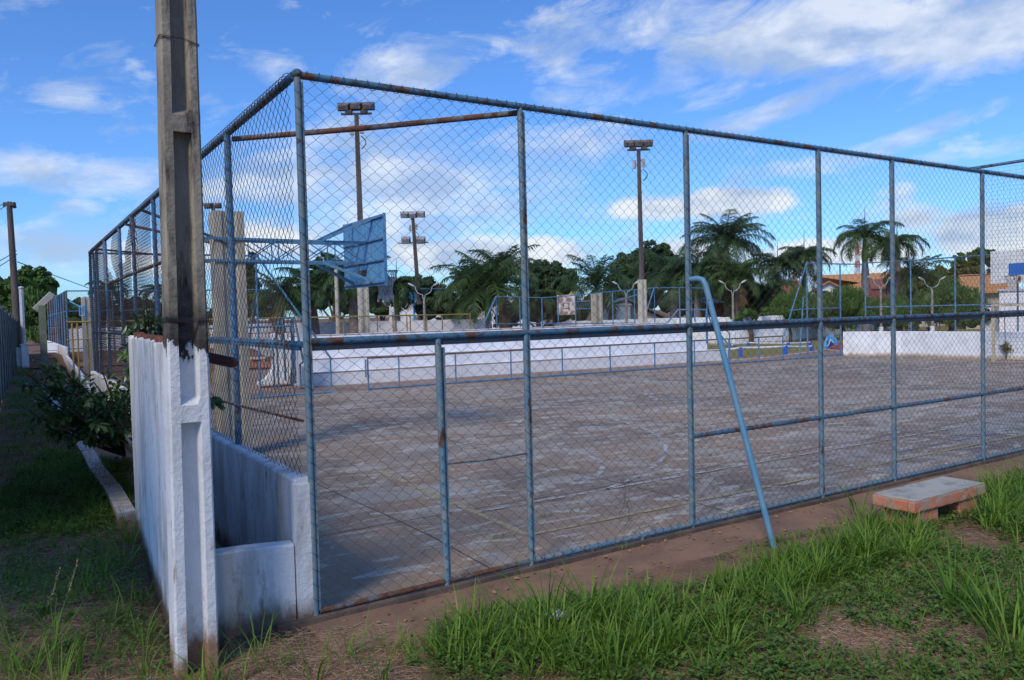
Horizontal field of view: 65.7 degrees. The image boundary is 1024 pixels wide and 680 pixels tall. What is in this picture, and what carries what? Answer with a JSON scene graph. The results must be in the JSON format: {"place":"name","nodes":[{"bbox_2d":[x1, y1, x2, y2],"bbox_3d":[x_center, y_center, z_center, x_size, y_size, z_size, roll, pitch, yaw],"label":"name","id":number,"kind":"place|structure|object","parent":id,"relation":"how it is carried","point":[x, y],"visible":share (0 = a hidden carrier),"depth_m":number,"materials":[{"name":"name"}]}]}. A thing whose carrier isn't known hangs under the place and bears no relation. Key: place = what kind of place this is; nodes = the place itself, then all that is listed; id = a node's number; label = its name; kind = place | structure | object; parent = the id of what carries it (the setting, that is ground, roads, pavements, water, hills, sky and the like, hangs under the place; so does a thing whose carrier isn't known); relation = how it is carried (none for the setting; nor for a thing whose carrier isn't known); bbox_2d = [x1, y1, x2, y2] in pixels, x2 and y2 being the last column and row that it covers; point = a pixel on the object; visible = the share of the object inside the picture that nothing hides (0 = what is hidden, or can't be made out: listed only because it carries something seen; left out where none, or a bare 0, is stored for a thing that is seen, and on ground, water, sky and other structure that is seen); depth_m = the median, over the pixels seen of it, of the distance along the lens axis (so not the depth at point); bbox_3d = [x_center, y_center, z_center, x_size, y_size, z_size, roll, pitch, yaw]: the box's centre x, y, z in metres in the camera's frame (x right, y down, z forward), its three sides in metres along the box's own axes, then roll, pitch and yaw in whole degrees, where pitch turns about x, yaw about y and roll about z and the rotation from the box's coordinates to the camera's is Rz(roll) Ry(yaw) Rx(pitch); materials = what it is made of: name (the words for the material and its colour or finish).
{"place":"outdoors","nodes":[
{"label":"outdoors","id":0,"kind":"place"},
{"bbox_2d":[20,351,842,402],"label":"plaza pavement","id":1,"kind":"structure","parent":0,"point":[342,389],"depth_m":27.05,"materials":[{"name":"concrete"}]},
{"bbox_2d":[92,252,331,398],"bbox_3d":[-8.099,-0.306,21.811,6.079,4.036,1.004,-3,2,-32],"label":"chain link fence","id":2,"kind":"object","parent":1,"relation":"on","point":[281,326],"visible":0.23,"depth_m":22.05,"materials":[{"name":"metal"}]},
{"bbox_2d":[65,313,470,385],"bbox_3d":[-7.903,0.266,29.102,14.737,2.308,0.105,-3,2,-32],"label":"yellow pipe fence","id":3,"kind":"object","parent":1,"relation":"on","point":[90,338],"visible":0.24,"depth_m":28.54,"materials":[{"name":"metal"}]},
{"bbox_2d":[256,333,287,384],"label":"flared end wall","id":4,"kind":"structure","parent":1,"relation":"on","point":[280,369],"depth_m":25.89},
{"bbox_2d":[272,317,303,388],"bbox_3d":[-6.952,0.417,24.624,1.124,2.266,0.579,-1,2,0],"label":"stair handrail","id":5,"kind":"object","parent":1,"relation":"on","point":[292,358],"visible":0.56,"depth_m":24.39,"materials":[{"name":"metal"}]},
{"bbox_2d":[337,102,374,332],"bbox_3d":[-5.957,-3.986,30.971,1.460,10.577,0.562,-1,2,0],"label":"floodlight pole","id":6,"kind":"object","parent":1,"relation":"on","point":[364,293],"visible":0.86,"depth_m":30.93,"materials":[{"name":"grey concrete"}]},
{"bbox_2d":[287,323,727,385],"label":"bleachers","id":7,"kind":"object","parent":1,"relation":"on","point":[346,364],"visible":0.52,"depth_m":29.36,"materials":[{"name":"concrete"}]},
{"bbox_2d":[623,140,652,322],"bbox_3d":[5.697,-3.975,34.985,1.307,9.680,0.505,-1,2,0],"label":"floodlight pole","id":8,"kind":"object","parent":1,"relation":"on","point":[631,144],"visible":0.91,"depth_m":34.95,"materials":[{"name":"grey concrete"}]},
{"bbox_2d":[730,345,813,356],"bbox_3d":[11.854,0.468,35.890,6.082,0.484,1.149,-2,2,-27],"label":"playground rail","id":9,"kind":"object","parent":1,"relation":"on","point":[786,350],"visible":0.59,"depth_m":35.41,"materials":[{"name":"metal"}]},
{"bbox_2d":[711,349,842,362],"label":"white kerb","id":10,"kind":"structure","parent":1,"relation":"on","point":[787,355],"depth_m":34.24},
{"bbox_2d":[0,310,1023,679],"bbox_3d":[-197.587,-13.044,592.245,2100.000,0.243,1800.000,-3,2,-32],"label":"ground","id":11,"kind":"structure","parent":0,"point":[692,568],"depth_m":5.51,"materials":[{"name":"red soil"}]},
{"bbox_2d":[0,305,17,406],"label":"concrete plate wall","id":12,"kind":"structure","parent":11,"relation":"on","point":[8,343],"depth_m":29.16,"materials":[{"name":"concrete"}]},
{"bbox_2d":[0,265,59,312],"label":"tree","id":13,"kind":"object","parent":11,"relation":"on","point":[38,279],"visible":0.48,"depth_m":83.61,"materials":[{"name":"green plant"}]},
{"bbox_2d":[8,285,76,344],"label":"tree","id":14,"kind":"object","parent":11,"relation":"on","point":[32,297],"visible":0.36,"depth_m":61.27,"materials":[{"name":"green plant"}]},
{"bbox_2d":[31,292,57,376],"bbox_3d":[-20.115,-0.261,34.127,0.917,3.644,0.609,-3,2,-32],"label":"concrete fence post","id":15,"kind":"object","parent":11,"relation":"on","point":[39,307],"visible":0.93,"depth_m":33.87,"materials":[{"name":"concrete"}]},
{"bbox_2d":[0,201,89,346],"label":"wooden utility pole","id":16,"kind":"object","parent":11,"relation":"on","point":[10,206],"visible":0.85,"depth_m":44.86,"materials":[{"name":"brown wood"}]},
{"bbox_2d":[47,340,90,394],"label":"masonry wall","id":17,"kind":"structure","parent":11,"relation":"on","point":[62,350],"depth_m":42.03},
{"bbox_2d":[69,297,96,372],"bbox_3d":[-19.272,-0.220,35.823,1.012,3.403,0.636,-5,4,-61],"label":"fence post","id":18,"kind":"object","parent":11,"relation":"on","point":[85,306],"visible":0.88,"depth_m":35.81,"materials":[{"name":"beige concrete"}]},
{"bbox_2d":[42,385,135,528],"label":"gutter kerb","id":19,"kind":"structure","parent":11,"relation":"on","point":[116,499],"depth_m":10.21,"materials":[{"name":"concrete"}]},
{"bbox_2d":[68,297,144,326],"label":"tree","id":20,"kind":"object","parent":11,"relation":"on","point":[77,317],"visible":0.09,"depth_m":79.30,"materials":[{"name":"green plant"}]},
{"bbox_2d":[58,394,222,548],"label":"gutter floor","id":21,"kind":"structure","parent":11,"relation":"on","point":[217,544],"depth_m":12.83,"materials":[{"name":"concrete"}]},
{"bbox_2d":[12,357,131,456],"bbox_3d":[-5.856,1.092,10.794,1.658,1.905,5.191,-3,2,-32],"label":"leafy shrub","id":22,"kind":"object","parent":21,"relation":"on","point":[91,416],"visible":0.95,"depth_m":9.54,"materials":[{"name":"green plant"}]},
{"bbox_2d":[116,299,162,394],"bbox_3d":[-5.122,0.746,11.368,0.744,2.518,5.945,-2,2,-23],"label":"leafy shrub","id":23,"kind":"object","parent":21,"relation":"on","point":[153,323],"visible":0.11,"depth_m":9.23,"materials":[{"name":"green plant"}]},
{"bbox_2d":[29,348,265,367],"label":"earth bank","id":24,"kind":"structure","parent":11,"relation":"on","point":[60,360],"depth_m":43.64,"materials":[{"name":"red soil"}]},
{"bbox_2d":[18,286,25,343],"bbox_3d":[-26.544,-1.272,43.018,0.352,3.306,0.280,0,2,35],"label":"pale pipe post","id":25,"kind":"object","parent":24,"relation":"on","point":[22,313],"visible":0.93,"depth_m":42.92,"materials":[{"name":"metal"}]},
{"bbox_2d":[19,344,28,368],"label":"block pillar","id":26,"kind":"structure","parent":24,"relation":"on","point":[24,355],"depth_m":40.80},
{"bbox_2d":[128,332,169,633],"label":"fluted brick wall","id":27,"kind":"structure","parent":11,"relation":"on","point":[146,369],"depth_m":6.64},
{"bbox_2d":[154,0,219,677],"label":"concrete utility pole","id":28,"kind":"object","parent":11,"relation":"on","point":[191,533],"visible":0.97,"depth_m":5.02,"materials":[{"name":"grey"}]},
{"bbox_2d":[209,352,237,367],"bbox_3d":[-2.055,0.119,5.319,0.428,0.141,0.161,-1,2,24],"label":"flat metal arm","id":29,"kind":"object","parent":28,"relation":"attached to","point":[223,360],"visible":0.41,"depth_m":5.31},
{"bbox_2d":[91,371,313,619],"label":"masonry wall","id":30,"kind":"structure","parent":11,"relation":"on","point":[260,498],"depth_m":6.67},
{"bbox_2d":[88,71,303,476],"bbox_3d":[-5.317,-0.566,13.260,2.021,3.124,16.636,-3,2,-32],"label":"chain link fence","id":31,"kind":"object","parent":30,"relation":"on","point":[234,340],"visible":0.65,"depth_m":7.54,"materials":[{"name":"metal"}]},
{"bbox_2d":[47,288,445,362],"bbox_3d":[-18.545,-1.315,58.305,26.050,4.011,22.100,-3,2,-32],"label":"chain link fence","id":32,"kind":"object","parent":11,"relation":"on","point":[57,307],"visible":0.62,"depth_m":46.09,"materials":[{"name":"metal"}]},
{"bbox_2d":[246,251,262,323],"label":"tree","id":33,"kind":"object","parent":11,"relation":"on","point":[252,274],"visible":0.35,"depth_m":63.73,"materials":[{"name":"green plant"}]},
{"bbox_2d":[215,540,295,647],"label":"masonry wall","id":34,"kind":"structure","parent":11,"relation":"on","point":[260,575],"depth_m":5.68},
{"bbox_2d":[69,319,485,355],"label":"boundary wall","id":35,"kind":"structure","parent":11,"relation":"on","point":[400,328],"depth_m":46.41,"materials":[{"name":"white paint"}]},
{"bbox_2d":[246,272,322,334],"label":"royal palm","id":36,"kind":"object","parent":11,"relation":"on","point":[298,290],"visible":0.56,"depth_m":43.41,"materials":[{"name":"green plant"}]},
{"bbox_2d":[271,265,348,334],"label":"royal palm","id":37,"kind":"object","parent":11,"relation":"on","point":[317,282],"visible":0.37,"depth_m":45.41,"materials":[{"name":"green plant"}]},
{"bbox_2d":[334,269,339,333],"bbox_3d":[-8.351,-1.121,37.971,0.203,4.494,0.203,0,2,35],"label":"slender post","id":38,"kind":"object","parent":11,"relation":"on","point":[337,300],"visible":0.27,"depth_m":37.87,"materials":[{"name":"beige concrete"}]},
{"bbox_2d":[299,254,375,321],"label":"tree","id":39,"kind":"object","parent":11,"relation":"on","point":[371,303],"visible":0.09,"depth_m":61.70,"materials":[{"name":"green plant"}]},
{"bbox_2d":[315,252,391,333],"bbox_3d":[-9.268,-2.173,46.124,4.322,6.490,5.126,-3,2,-32],"label":"royal palm","id":40,"kind":"object","parent":11,"relation":"on","point":[352,308],"visible":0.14,"depth_m":45.79,"materials":[{"name":"green plant"}]},
{"bbox_2d":[46,288,685,327],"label":"distant wood","id":41,"kind":"object","parent":11,"relation":"on","point":[660,305],"depth_m":116.24,"materials":[{"name":"green plant"}]},
{"bbox_2d":[369,263,426,331],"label":"royal palm","id":42,"kind":"object","parent":11,"relation":"on","point":[399,300],"visible":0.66,"depth_m":45.85,"materials":[{"name":"green plant"}]},
{"bbox_2d":[399,211,428,319],"bbox_3d":[-6.398,-3.920,51.984,1.960,9.025,0.569,-1,2,0],"label":"floodlight pole","id":43,"kind":"object","parent":11,"relation":"on","point":[411,214],"visible":0.76,"depth_m":51.90,"materials":[{"name":"grey metal"}]},
{"bbox_2d":[404,274,456,304],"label":"tree","id":44,"kind":"object","parent":11,"relation":"on","point":[431,282],"visible":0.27,"depth_m":82.83,"materials":[{"name":"green plant"}]},
{"bbox_2d":[413,295,491,319],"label":"tree","id":45,"kind":"object","parent":11,"relation":"on","point":[444,306],"visible":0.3,"depth_m":47.56,"materials":[{"name":"green plant"}]},
{"bbox_2d":[439,258,494,318],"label":"royal palm","id":46,"kind":"object","parent":11,"relation":"on","point":[453,279],"visible":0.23,"depth_m":45.71,"materials":[{"name":"green plant"}]},
{"bbox_2d":[426,250,539,328],"bbox_3d":[-1.569,-2.044,43.873,6.161,6.004,6.278,-3,2,-32],"label":"royal palm","id":47,"kind":"object","parent":11,"relation":"on","point":[486,275],"visible":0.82,"depth_m":43.29,"materials":[{"name":"green plant"}]},
{"bbox_2d":[457,244,541,327],"bbox_3d":[-0.718,-2.777,52.049,5.620,6.862,5.835,-1,2,3],"label":"royal palm","id":48,"kind":"object","parent":11,"relation":"on","point":[485,254],"visible":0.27,"depth_m":51.46,"materials":[{"name":"green plant"}]},
{"bbox_2d":[432,298,574,328],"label":"house","id":49,"kind":"structure","parent":11,"relation":"on","point":[518,326],"depth_m":93.30,"materials":[{"name":"grey paint"}]},
{"bbox_2d":[1,381,1019,679],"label":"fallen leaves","id":50,"kind":"object","parent":11,"relation":"on","point":[611,559],"visible":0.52,"depth_m":6.78,"materials":[{"name":"brown plant"}]},
{"bbox_2d":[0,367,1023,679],"bbox_3d":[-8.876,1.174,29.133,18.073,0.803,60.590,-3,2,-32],"label":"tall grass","id":51,"kind":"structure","parent":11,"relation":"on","point":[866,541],"depth_m":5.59,"materials":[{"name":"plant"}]},
{"bbox_2d":[0,448,1023,679],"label":"weeds","id":52,"kind":"object","parent":11,"relation":"on","point":[816,668],"visible":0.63,"depth_m":5.63,"materials":[{"name":"green plant"}]},
{"bbox_2d":[0,494,1023,679],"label":"dry straw","id":53,"kind":"object","parent":11,"relation":"on","point":[850,629],"visible":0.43,"depth_m":5.32,"materials":[{"name":"plant"}]},
{"bbox_2d":[513,285,563,326],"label":"royal palm","id":54,"kind":"object","parent":11,"relation":"on","point":[538,293],"visible":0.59,"depth_m":45.48,"materials":[{"name":"green plant"}]},
{"bbox_2d":[520,258,579,326],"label":"tree","id":55,"kind":"object","parent":11,"relation":"on","point":[553,275],"visible":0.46,"depth_m":91.16,"materials":[{"name":"green plant"}]},
{"bbox_2d":[275,451,1023,637],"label":"fence footing kerb","id":56,"kind":"structure","parent":11,"relation":"on","point":[293,626],"depth_m":7.11,"materials":[{"name":"concrete"}]},
{"bbox_2d":[231,68,1023,615],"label":"chain link fence","id":57,"kind":"object","parent":56,"relation":"on","point":[525,336],"visible":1,"depth_m":7.39,"materials":[{"name":"metal"}]},
{"bbox_2d":[873,476,984,526],"bbox_3d":[4.368,1.722,8.289,1.310,0.361,0.456,-3,2,-32],"label":"concrete bench","id":58,"kind":"object","parent":11,"relation":"on","point":[939,491],"visible":0.78,"depth_m":8.10,"materials":[{"name":"concrete"}]},
{"bbox_2d":[843,331,1023,358],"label":"masonry wall","id":59,"kind":"structure","parent":11,"relation":"on","point":[873,344],"depth_m":32.06,"materials":[{"name":"paint"}]},
{"bbox_2d":[864,254,1023,331],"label":"chain link fence","id":60,"kind":"object","parent":59,"relation":"on","point":[927,305],"visible":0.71,"depth_m":31.88,"materials":[{"name":"metal"}]},
{"bbox_2d":[970,159,1023,440],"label":"fence","id":61,"kind":"object","parent":11,"relation":"on","point":[1000,164],"visible":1,"depth_m":10.73,"materials":[{"name":"metal"}]},
{"bbox_2d":[990,249,1023,291],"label":"basketball goal","id":62,"kind":"object","parent":11,"relation":"on","point":[1009,270],"visible":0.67,"depth_m":28.38,"materials":[{"name":"white plastic"}]},
{"bbox_2d":[0,0,1023,324],"label":"sky","id":63,"kind":"structure","parent":0,"point":[938,81],"materials":[{"name":"blue"}]},
{"bbox_2d":[211,356,1023,607],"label":"court floor","id":64,"kind":"structure","parent":0,"point":[364,543],"depth_m":12.67,"materials":[{"name":"concrete"}]},
{"bbox_2d":[160,210,397,448],"bbox_3d":[-3.732,-0.105,13.446,3.944,4.010,1.870,-3,2,-32],"label":"basketball goal","id":65,"kind":"object","parent":64,"relation":"on","point":[363,255],"visible":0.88,"depth_m":12.95,"materials":[{"name":"metal"}]},
{"bbox_2d":[364,335,783,390],"bbox_3d":[3.308,0.664,27.959,17.655,1.016,0.111,-3,2,-29],"label":"fence","id":66,"kind":"object","parent":64,"relation":"on","point":[511,363],"visible":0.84,"depth_m":27.07,"materials":[{"name":"metal"}]},
{"bbox_2d":[251,358,1023,511],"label":"white court line","id":67,"kind":"object","parent":64,"relation":"on","point":[660,460],"visible":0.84,"depth_m":12.92,"materials":[{"name":"grey"}]},
{"bbox_2d":[252,358,1022,567],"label":"slab joint","id":68,"kind":"object","parent":64,"relation":"on","point":[607,438],"visible":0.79,"depth_m":12.74,"materials":[{"name":"grey"}]},
{"bbox_2d":[667,309,729,359],"bbox_3d":[6.880,-0.201,29.214,2.325,1.931,0.106,-1,2,1],"label":"stair handrail","id":69,"kind":"object","parent":64,"relation":"on","point":[706,312],"visible":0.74,"depth_m":29.18,"materials":[{"name":"metal"}]},
{"bbox_2d":[380,434,1023,534],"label":"yellow court line","id":70,"kind":"object","parent":64,"relation":"on","point":[506,525],"visible":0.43,"depth_m":9.27,"materials":[{"name":"beige"}]},
{"bbox_2d":[783,262,863,359],"bbox_3d":[13.282,-1.251,33.487,5.277,4.001,0.328,-3,2,-32],"label":"chain link fence","id":71,"kind":"object","parent":64,"relation":"on","point":[807,308],"visible":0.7,"depth_m":32.96,"materials":[{"name":"metal"}]},
{"bbox_2d":[991,303,1023,360],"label":"football goal","id":72,"kind":"object","parent":64,"relation":"on","point":[992,338],"visible":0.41,"depth_m":28.88,"materials":[{"name":"beige paint"}]},
{"bbox_2d":[245,455,1023,654],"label":"dirt path","id":73,"kind":"structure","parent":0,"point":[645,557],"depth_m":6.95,"materials":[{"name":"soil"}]},
{"bbox_2d":[707,326,979,357],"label":"lawn","id":74,"kind":"structure","parent":0,"point":[791,350],"depth_m":43.94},
{"bbox_2d":[493,299,590,327],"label":"tree","id":75,"kind":"object","parent":74,"relation":"on","point":[561,317],"visible":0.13,"depth_m":59.55,"materials":[{"name":"green plant"}]},
{"bbox_2d":[557,293,602,324],"bbox_3d":[3.839,-0.998,44.373,2.524,3.184,0.640,-1,2,21],"label":"basketball goal","id":76,"kind":"object","parent":74,"relation":"on","point":[595,310],"visible":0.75,"depth_m":44.04,"materials":[{"name":"beige concrete"}]},
{"bbox_2d":[549,253,637,321],"bbox_3d":[5.548,-2.629,52.068,6.439,6.256,6.034,-3,2,-32],"label":"royal palm","id":77,"kind":"object","parent":74,"relation":"on","point":[594,278],"visible":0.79,"depth_m":51.57,"materials":[{"name":"green plant"}]},
{"bbox_2d":[481,287,707,346],"bbox_3d":[4.547,-1.039,41.812,13.996,3.405,1.271,-2,2,-19],"label":"chain link fence","id":78,"kind":"object","parent":74,"relation":"on","point":[575,301],"visible":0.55,"depth_m":42.19,"materials":[{"name":"metal"}]},
{"bbox_2d":[603,304,631,319],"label":"house","id":79,"kind":"structure","parent":74,"relation":"on","point":[621,307],"depth_m":54.87,"materials":[{"name":"grey paint"}]},
{"bbox_2d":[590,239,682,305],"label":"tree","id":80,"kind":"object","parent":74,"relation":"on","point":[628,268],"visible":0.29,"depth_m":73.22,"materials":[{"name":"green plant"}]},
{"bbox_2d":[617,297,669,318],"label":"lean to house","id":81,"kind":"structure","parent":74,"relation":"on","point":[651,311],"depth_m":56.00,"materials":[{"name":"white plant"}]},
{"bbox_2d":[621,244,719,317],"bbox_3d":[11.263,-3.464,55.901,7.481,7.346,6.467,-3,2,-32],"label":"royal palm","id":82,"kind":"object","parent":74,"relation":"on","point":[665,274],"visible":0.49,"depth_m":55.33,"materials":[{"name":"green plant"}]},
{"bbox_2d":[661,253,731,316],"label":"royal palm","id":83,"kind":"object","parent":74,"relation":"on","point":[698,271],"visible":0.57,"depth_m":53.46,"materials":[{"name":"green plant"}]},
{"bbox_2d":[692,297,723,317],"bbox_3d":[13.956,-1.601,56.983,2.037,3.004,2.300,-1,2,0],"label":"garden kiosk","id":84,"kind":"object","parent":74,"relation":"on","point":[717,308],"visible":0.22,"depth_m":56.02,"materials":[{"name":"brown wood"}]},
{"bbox_2d":[679,208,776,316],"bbox_3d":[15.453,-4.495,56.260,6.468,9.167,6.344,0,2,33],"label":"royal palm","id":85,"kind":"object","parent":74,"relation":"on","point":[737,241],"visible":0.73,"depth_m":55.28,"materials":[{"name":"green plant"}]},
{"bbox_2d":[704,258,776,315],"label":"coconut palm","id":86,"kind":"object","parent":74,"relation":"on","point":[747,273],"visible":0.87,"depth_m":51.42,"materials":[{"name":"green plant"}]},
{"bbox_2d":[730,306,770,344],"bbox_3d":[14.127,-0.760,46.960,2.346,2.456,0.936,-2,2,-5],"label":"shrub","id":87,"kind":"object","parent":74,"relation":"on","point":[743,311],"visible":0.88,"depth_m":46.76,"materials":[{"name":"green plant"}]},
{"bbox_2d":[730,274,797,316],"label":"coconut palm","id":88,"kind":"object","parent":74,"relation":"on","point":[763,298],"visible":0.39,"depth_m":53.21,"materials":[{"name":"green plant"}]},
{"bbox_2d":[576,315,962,344],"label":"boundary wall","id":89,"kind":"structure","parent":74,"relation":"on","point":[756,332],"depth_m":48.29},
{"bbox_2d":[749,242,803,295],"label":"royal palm","id":90,"kind":"object","parent":74,"relation":"on","point":[774,276],"visible":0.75,"depth_m":57.35,"materials":[{"name":"green plant"}]},
{"bbox_2d":[761,286,816,341],"bbox_3d":[17.202,-1.544,48.943,3.490,3.743,2.318,-3,2,-32],"label":"weeping bush","id":91,"kind":"object","parent":74,"relation":"on","point":[779,311],"visible":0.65,"depth_m":48.47,"materials":[{"name":"green plant"}]},
{"bbox_2d":[778,245,837,314],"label":"royal palm","id":92,"kind":"object","parent":74,"relation":"on","point":[811,250],"visible":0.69,"depth_m":57.43,"materials":[{"name":"green plant"}]},
{"bbox_2d":[808,283,883,339],"bbox_3d":[20.748,-1.765,50.098,4.300,3.930,3.890,-3,2,-32],"label":"weeping bush","id":93,"kind":"object","parent":74,"relation":"on","point":[845,310],"visible":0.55,"depth_m":49.28,"materials":[{"name":"green plant"}]},
{"bbox_2d":[832,214,904,331],"bbox_3d":[24.966,-4.817,56.111,5.190,9.339,4.805,-3,2,-32],"label":"royal palm","id":94,"kind":"object","parent":74,"relation":"on","point":[864,234],"visible":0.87,"depth_m":55.54,"materials":[{"name":"green plant"}]},
{"bbox_2d":[868,231,929,330],"bbox_3d":[28.022,-4.612,57.952,4.589,8.636,4.118,-3,2,-32],"label":"royal palm","id":95,"kind":"object","parent":74,"relation":"on","point":[907,246],"visible":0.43,"depth_m":57.77,"materials":[{"name":"green plant"}]},
{"bbox_2d":[873,293,927,330],"bbox_3d":[24.707,-1.503,50.895,3.763,3.145,2.603,-2,2,-4],"label":"weeping bush","id":96,"kind":"object","parent":74,"relation":"on","point":[902,302],"visible":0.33,"depth_m":50.44,"materials":[{"name":"green plant"}]},
{"bbox_2d":[879,254,953,330],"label":"royal palm","id":97,"kind":"object","parent":74,"relation":"on","point":[915,274],"visible":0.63,"depth_m":57.51,"materials":[{"name":"green plant"}]},
{"bbox_2d":[921,249,979,326],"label":"tree","id":98,"kind":"object","parent":74,"relation":"on","point":[958,273],"visible":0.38,"depth_m":69.22,"materials":[{"name":"green plant"}]},
{"bbox_2d":[912,275,990,330],"bbox_3d":[29.904,-2.325,54.223,3.530,4.299,4.844,-7,6,-69],"label":"weeping bush","id":99,"kind":"object","parent":74,"relation":"on","point":[945,286],"visible":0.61,"depth_m":53.59,"materials":[{"name":"green plant"}]},
{"bbox_2d":[952,247,995,273],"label":"tree","id":100,"kind":"object","parent":74,"relation":"on","point":[961,259],"visible":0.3,"depth_m":65.87,"materials":[{"name":"green plant"}]},
{"bbox_2d":[959,307,990,331],"bbox_3d":[29.657,-1.071,50.062,2.579,2.075,1.353,-1,2,8],"label":"bush","id":101,"kind":"object","parent":74,"relation":"on","point":[963,321],"visible":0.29,"depth_m":49.82,"materials":[{"name":"green plant"}]},
{"bbox_2d":[959,274,1016,328],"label":"house","id":102,"kind":"structure","parent":74,"relation":"on","point":[969,281],"depth_m":62.00,"materials":[{"name":"paint"}]},
{"bbox_2d":[813,273,888,291],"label":"house","id":103,"kind":"structure","parent":0,"point":[849,278],"depth_m":99.71,"materials":[{"name":"orange tile"}]},
{"bbox_2d":[997,288,1023,331],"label":"house","id":104,"kind":"structure","parent":0,"point":[1002,295],"depth_m":41.77,"materials":[{"name":"grey paint"}]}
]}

